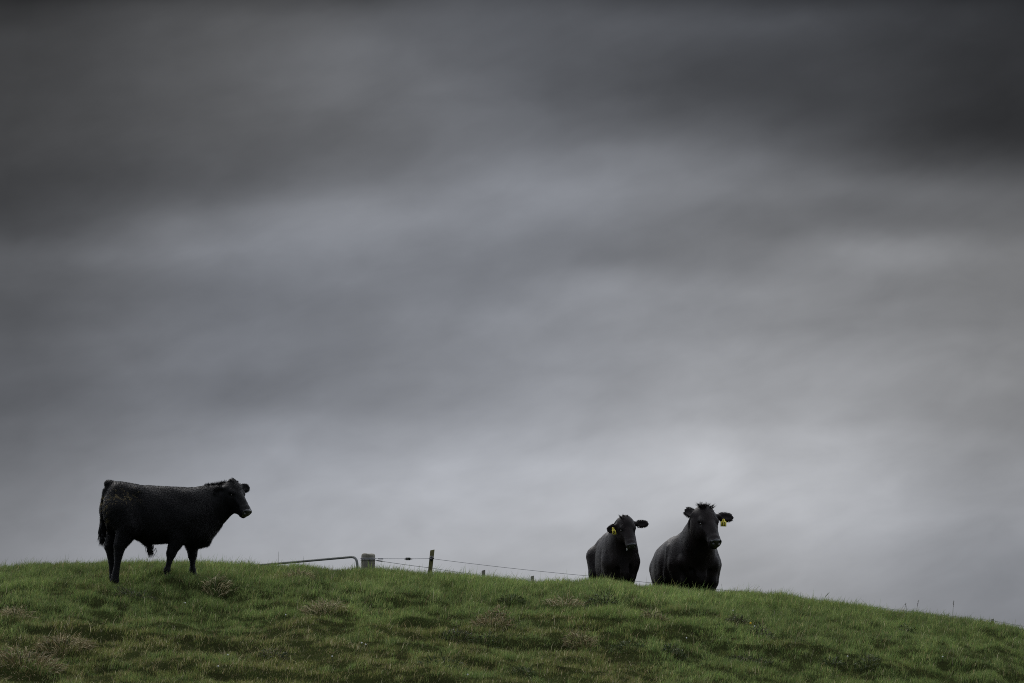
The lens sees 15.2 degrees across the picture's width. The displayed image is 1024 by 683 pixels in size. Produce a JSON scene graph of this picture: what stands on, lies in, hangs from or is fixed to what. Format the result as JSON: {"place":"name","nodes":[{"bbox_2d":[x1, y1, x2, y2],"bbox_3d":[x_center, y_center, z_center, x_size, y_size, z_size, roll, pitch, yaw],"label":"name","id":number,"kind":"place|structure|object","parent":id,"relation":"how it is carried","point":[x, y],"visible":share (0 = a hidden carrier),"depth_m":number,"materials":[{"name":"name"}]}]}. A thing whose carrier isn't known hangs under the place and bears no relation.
{"place":"outdoors","nodes":[
{"label":"outdoors","id":0,"kind":"place"},
{"bbox_2d":[0,554,1023,682],"bbox_3d":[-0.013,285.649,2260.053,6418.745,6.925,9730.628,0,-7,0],"label":"ground","id":1,"kind":"structure","parent":0,"point":[409,621],"depth_m":43.39,"materials":[{"name":"green plant"}]},
{"bbox_2d":[0,602,36,620],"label":"dry grass tuft","id":2,"kind":"object","parent":1,"relation":"on","point":[20,611],"visible":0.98,"depth_m":43.58,"materials":[{"name":"brown plant"}]},
{"bbox_2d":[0,641,68,679],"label":"dry grass tuft","id":3,"kind":"object","parent":1,"relation":"on","point":[4,652],"visible":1,"depth_m":40.80,"materials":[{"name":"brown plant"}]},
{"bbox_2d":[31,631,98,656],"bbox_3d":[-4.891,3.322,42.065,0.761,0.328,0.695,-4,-8,31],"label":"dry grass tuft","id":4,"kind":"object","parent":1,"relation":"on","point":[60,638],"visible":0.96,"depth_m":42.03,"materials":[{"name":"brown plant"}]},
{"bbox_2d":[97,478,251,584],"bbox_3d":[-4.109,2.324,46.821,1.901,1.377,0.695,2,-7,-15],"label":"bull","id":5,"kind":"object","parent":1,"relation":"on","point":[192,520],"visible":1,"depth_m":46.60,"materials":[{"name":"black fur"}]},
{"bbox_2d":[201,571,236,597],"bbox_3d":[-3.538,2.918,45.985,0.486,0.372,0.456,0,-7,0],"label":"dry grass tuft","id":6,"kind":"object","parent":1,"relation":"on","point":[215,589],"visible":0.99,"depth_m":45.95,"materials":[{"name":"brown plant"}]},
{"bbox_2d":[257,648,290,660],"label":"weed","id":7,"kind":"object","parent":1,"relation":"on","point":[274,652],"visible":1,"depth_m":41.67,"materials":[{"name":"green plant"}]},
{"bbox_2d":[282,566,315,578],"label":"dry grass tuft","id":8,"kind":"object","parent":1,"relation":"on","point":[298,571],"visible":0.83,"depth_m":47.45,"materials":[{"name":"green plant"}]},
{"bbox_2d":[255,556,358,568],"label":"gate","id":9,"kind":"structure","parent":1,"relation":"on","point":[331,558],"depth_m":51.40,"materials":[{"name":"metal"}]},
{"bbox_2d":[296,597,347,616],"bbox_3d":[-2.185,3.152,44.782,0.680,0.393,0.620,-4,-8,28],"label":"dry grass tuft","id":10,"kind":"object","parent":1,"relation":"on","point":[335,605],"visible":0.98,"depth_m":44.73,"materials":[{"name":"brown plant"}]},
{"bbox_2d":[360,553,374,570],"bbox_3d":[-1.914,3.195,51.002,0.204,0.764,0.204,0,-7,0],"label":"strainer post","id":11,"kind":"object","parent":1,"relation":"on","point":[366,558],"visible":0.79,"depth_m":50.96,"materials":[{"name":"grey wood"}]},
{"bbox_2d":[428,550,434,572],"bbox_3d":[-1.118,3.258,51.377,0.161,0.953,0.083,0,-7,0],"label":"fence post","id":12,"kind":"object","parent":1,"relation":"on","point":[430,567],"visible":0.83,"depth_m":51.41,"materials":[{"name":"brown wood"}]},
{"bbox_2d":[375,558,431,558],"bbox_3d":[-1.441,2.893,51.169,0.842,0.035,0.022,4,-8,-29],"label":"fence wire","id":13,"kind":"object","parent":12,"relation":"attached to","point":[416,558],"visible":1,"depth_m":51.26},
{"bbox_2d":[437,559,1020,625],"bbox_3d":[3.077,3.552,52.776,8.515,0.940,2.282,1,-7,-4],"label":"fence wire","id":14,"kind":"object","parent":12,"relation":"attached to","point":[649,582],"visible":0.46,"depth_m":52.53,"materials":[{"name":"grey metal"}]},
{"bbox_2d":[416,654,468,669],"bbox_3d":[-0.745,3.468,41.428,0.607,0.215,0.494,0,-7,0],"label":"weed","id":15,"kind":"object","parent":1,"relation":"on","point":[444,659],"visible":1,"depth_m":41.44,"materials":[{"name":"green plant"}]},
{"bbox_2d":[441,628,479,643],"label":"weed","id":16,"kind":"object","parent":1,"relation":"on","point":[454,632],"visible":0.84,"depth_m":43.65,"materials":[{"name":"green plant"}]},
{"bbox_2d":[469,630,501,647],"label":"weed","id":17,"kind":"object","parent":1,"relation":"on","point":[487,641],"visible":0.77,"depth_m":43.59,"materials":[{"name":"green plant"}]},
{"bbox_2d":[469,613,515,629],"bbox_3d":[-0.234,3.257,44.419,0.626,0.284,0.556,0,-7,0],"label":"dry grass tuft","id":18,"kind":"object","parent":1,"relation":"on","point":[486,621],"visible":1,"depth_m":44.35,"materials":[{"name":"brown plant"}]},
{"bbox_2d":[485,604,511,617],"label":"weed","id":19,"kind":"object","parent":1,"relation":"on","point":[490,612],"visible":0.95,"depth_m":44.98,"materials":[{"name":"green plant"}]},
{"bbox_2d":[498,593,524,604],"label":"weed","id":20,"kind":"object","parent":1,"relation":"on","point":[511,598],"visible":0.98,"depth_m":46.43,"materials":[{"name":"green plant"}]},
{"bbox_2d":[510,665,538,676],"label":"weed","id":21,"kind":"object","parent":1,"relation":"on","point":[522,668],"visible":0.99,"depth_m":41.33,"materials":[{"name":"green plant"}]},
{"bbox_2d":[544,594,586,607],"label":"dry grass tuft","id":22,"kind":"object","parent":1,"relation":"on","point":[569,601],"visible":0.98,"depth_m":46.23,"materials":[{"name":"brown plant"}]},
{"bbox_2d":[560,630,601,649],"bbox_3d":[0.764,3.390,43.524,0.506,0.283,0.490,-6,-9,40],"label":"dry grass tuft","id":23,"kind":"object","parent":1,"relation":"on","point":[576,635],"visible":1,"depth_m":43.50,"materials":[{"name":"brown plant"}]},
{"bbox_2d":[584,590,624,607],"bbox_3d":[1.109,3.138,46.408,0.536,0.320,0.447,0,-7,0],"label":"weed","id":24,"kind":"object","parent":1,"relation":"on","point":[590,600],"visible":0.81,"depth_m":46.39,"materials":[{"name":"green plant"}]},
{"bbox_2d":[586,515,648,583],"bbox_3d":[1.495,3.110,52.160,0.724,1.452,1.874,1,-7,-11],"label":"heifer","id":25,"kind":"object","parent":1,"relation":"on","point":[612,552],"visible":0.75,"depth_m":51.62,"materials":[{"name":"black fur"}]},
{"bbox_2d":[604,640,646,653],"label":"weed","id":26,"kind":"object","parent":1,"relation":"on","point":[624,644],"visible":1,"depth_m":43.38,"materials":[{"name":"green plant"}]},
{"bbox_2d":[641,607,671,621],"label":"dry grass tuft","id":27,"kind":"object","parent":1,"relation":"on","point":[655,615],"visible":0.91,"depth_m":45.14,"materials":[{"name":"brown plant"}]},
{"bbox_2d":[659,642,686,660],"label":"weed","id":28,"kind":"object","parent":1,"relation":"on","point":[666,648],"visible":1,"depth_m":43.41,"materials":[{"name":"green plant"}]},
{"bbox_2d":[649,503,733,592],"bbox_3d":[2.443,3.129,52.455,0.964,1.601,2.463,1,-13,-6],"label":"cow","id":29,"kind":"object","parent":1,"relation":"on","point":[689,555],"visible":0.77,"depth_m":51.97},
{"bbox_2d":[725,613,748,624],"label":"weed","id":30,"kind":"object","parent":1,"relation":"on","point":[738,619],"visible":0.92,"depth_m":45.89,"materials":[{"name":"green plant"}]},
{"bbox_2d":[725,653,776,667],"bbox_3d":[2.685,3.611,43.432,0.566,0.212,0.504,-6,-9,40],"label":"weed","id":31,"kind":"object","parent":1,"relation":"on","point":[734,656],"visible":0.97,"depth_m":43.43,"materials":[{"name":"green plant"}]},
{"bbox_2d":[747,622,776,638],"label":"weed","id":32,"kind":"object","parent":1,"relation":"on","point":[762,633],"visible":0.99,"depth_m":44.63,"materials":[{"name":"green plant"}]},
{"bbox_2d":[819,656,845,672],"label":"weed","id":33,"kind":"object","parent":1,"relation":"on","point":[837,658],"visible":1,"depth_m":43.43,"materials":[{"name":"green plant"}]},
{"bbox_2d":[853,653,881,671],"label":"weed","id":34,"kind":"object","parent":1,"relation":"on","point":[865,660],"visible":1,"depth_m":43.43,"materials":[{"name":"green plant"}]},
{"bbox_2d":[899,623,917,633],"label":"weed","id":35,"kind":"object","parent":1,"relation":"on","point":[908,628],"visible":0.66,"depth_m":46.45,"materials":[{"name":"green plant"}]},
{"bbox_2d":[0,0,1023,628],"label":"sky","id":36,"kind":"structure","parent":0,"point":[499,283],"materials":[{"name":"grey"}]},
{"bbox_3d":[-0.395,3.682,53.158,0.055,1.043,0.036,0,-7,0],"label":"fence post","id":37,"kind":"object","parent":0,"visible":0},
{"bbox_2d":[376,560,528,580],"bbox_3d":[-0.344,3.243,53.122,0.487,0.140,5.256,-5,-9,32],"label":"fence wire","id":38,"kind":"object","parent":37,"relation":"attached to","point":[427,567],"visible":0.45,"depth_m":51.46,"materials":[{"name":"grey metal"}]}
]}

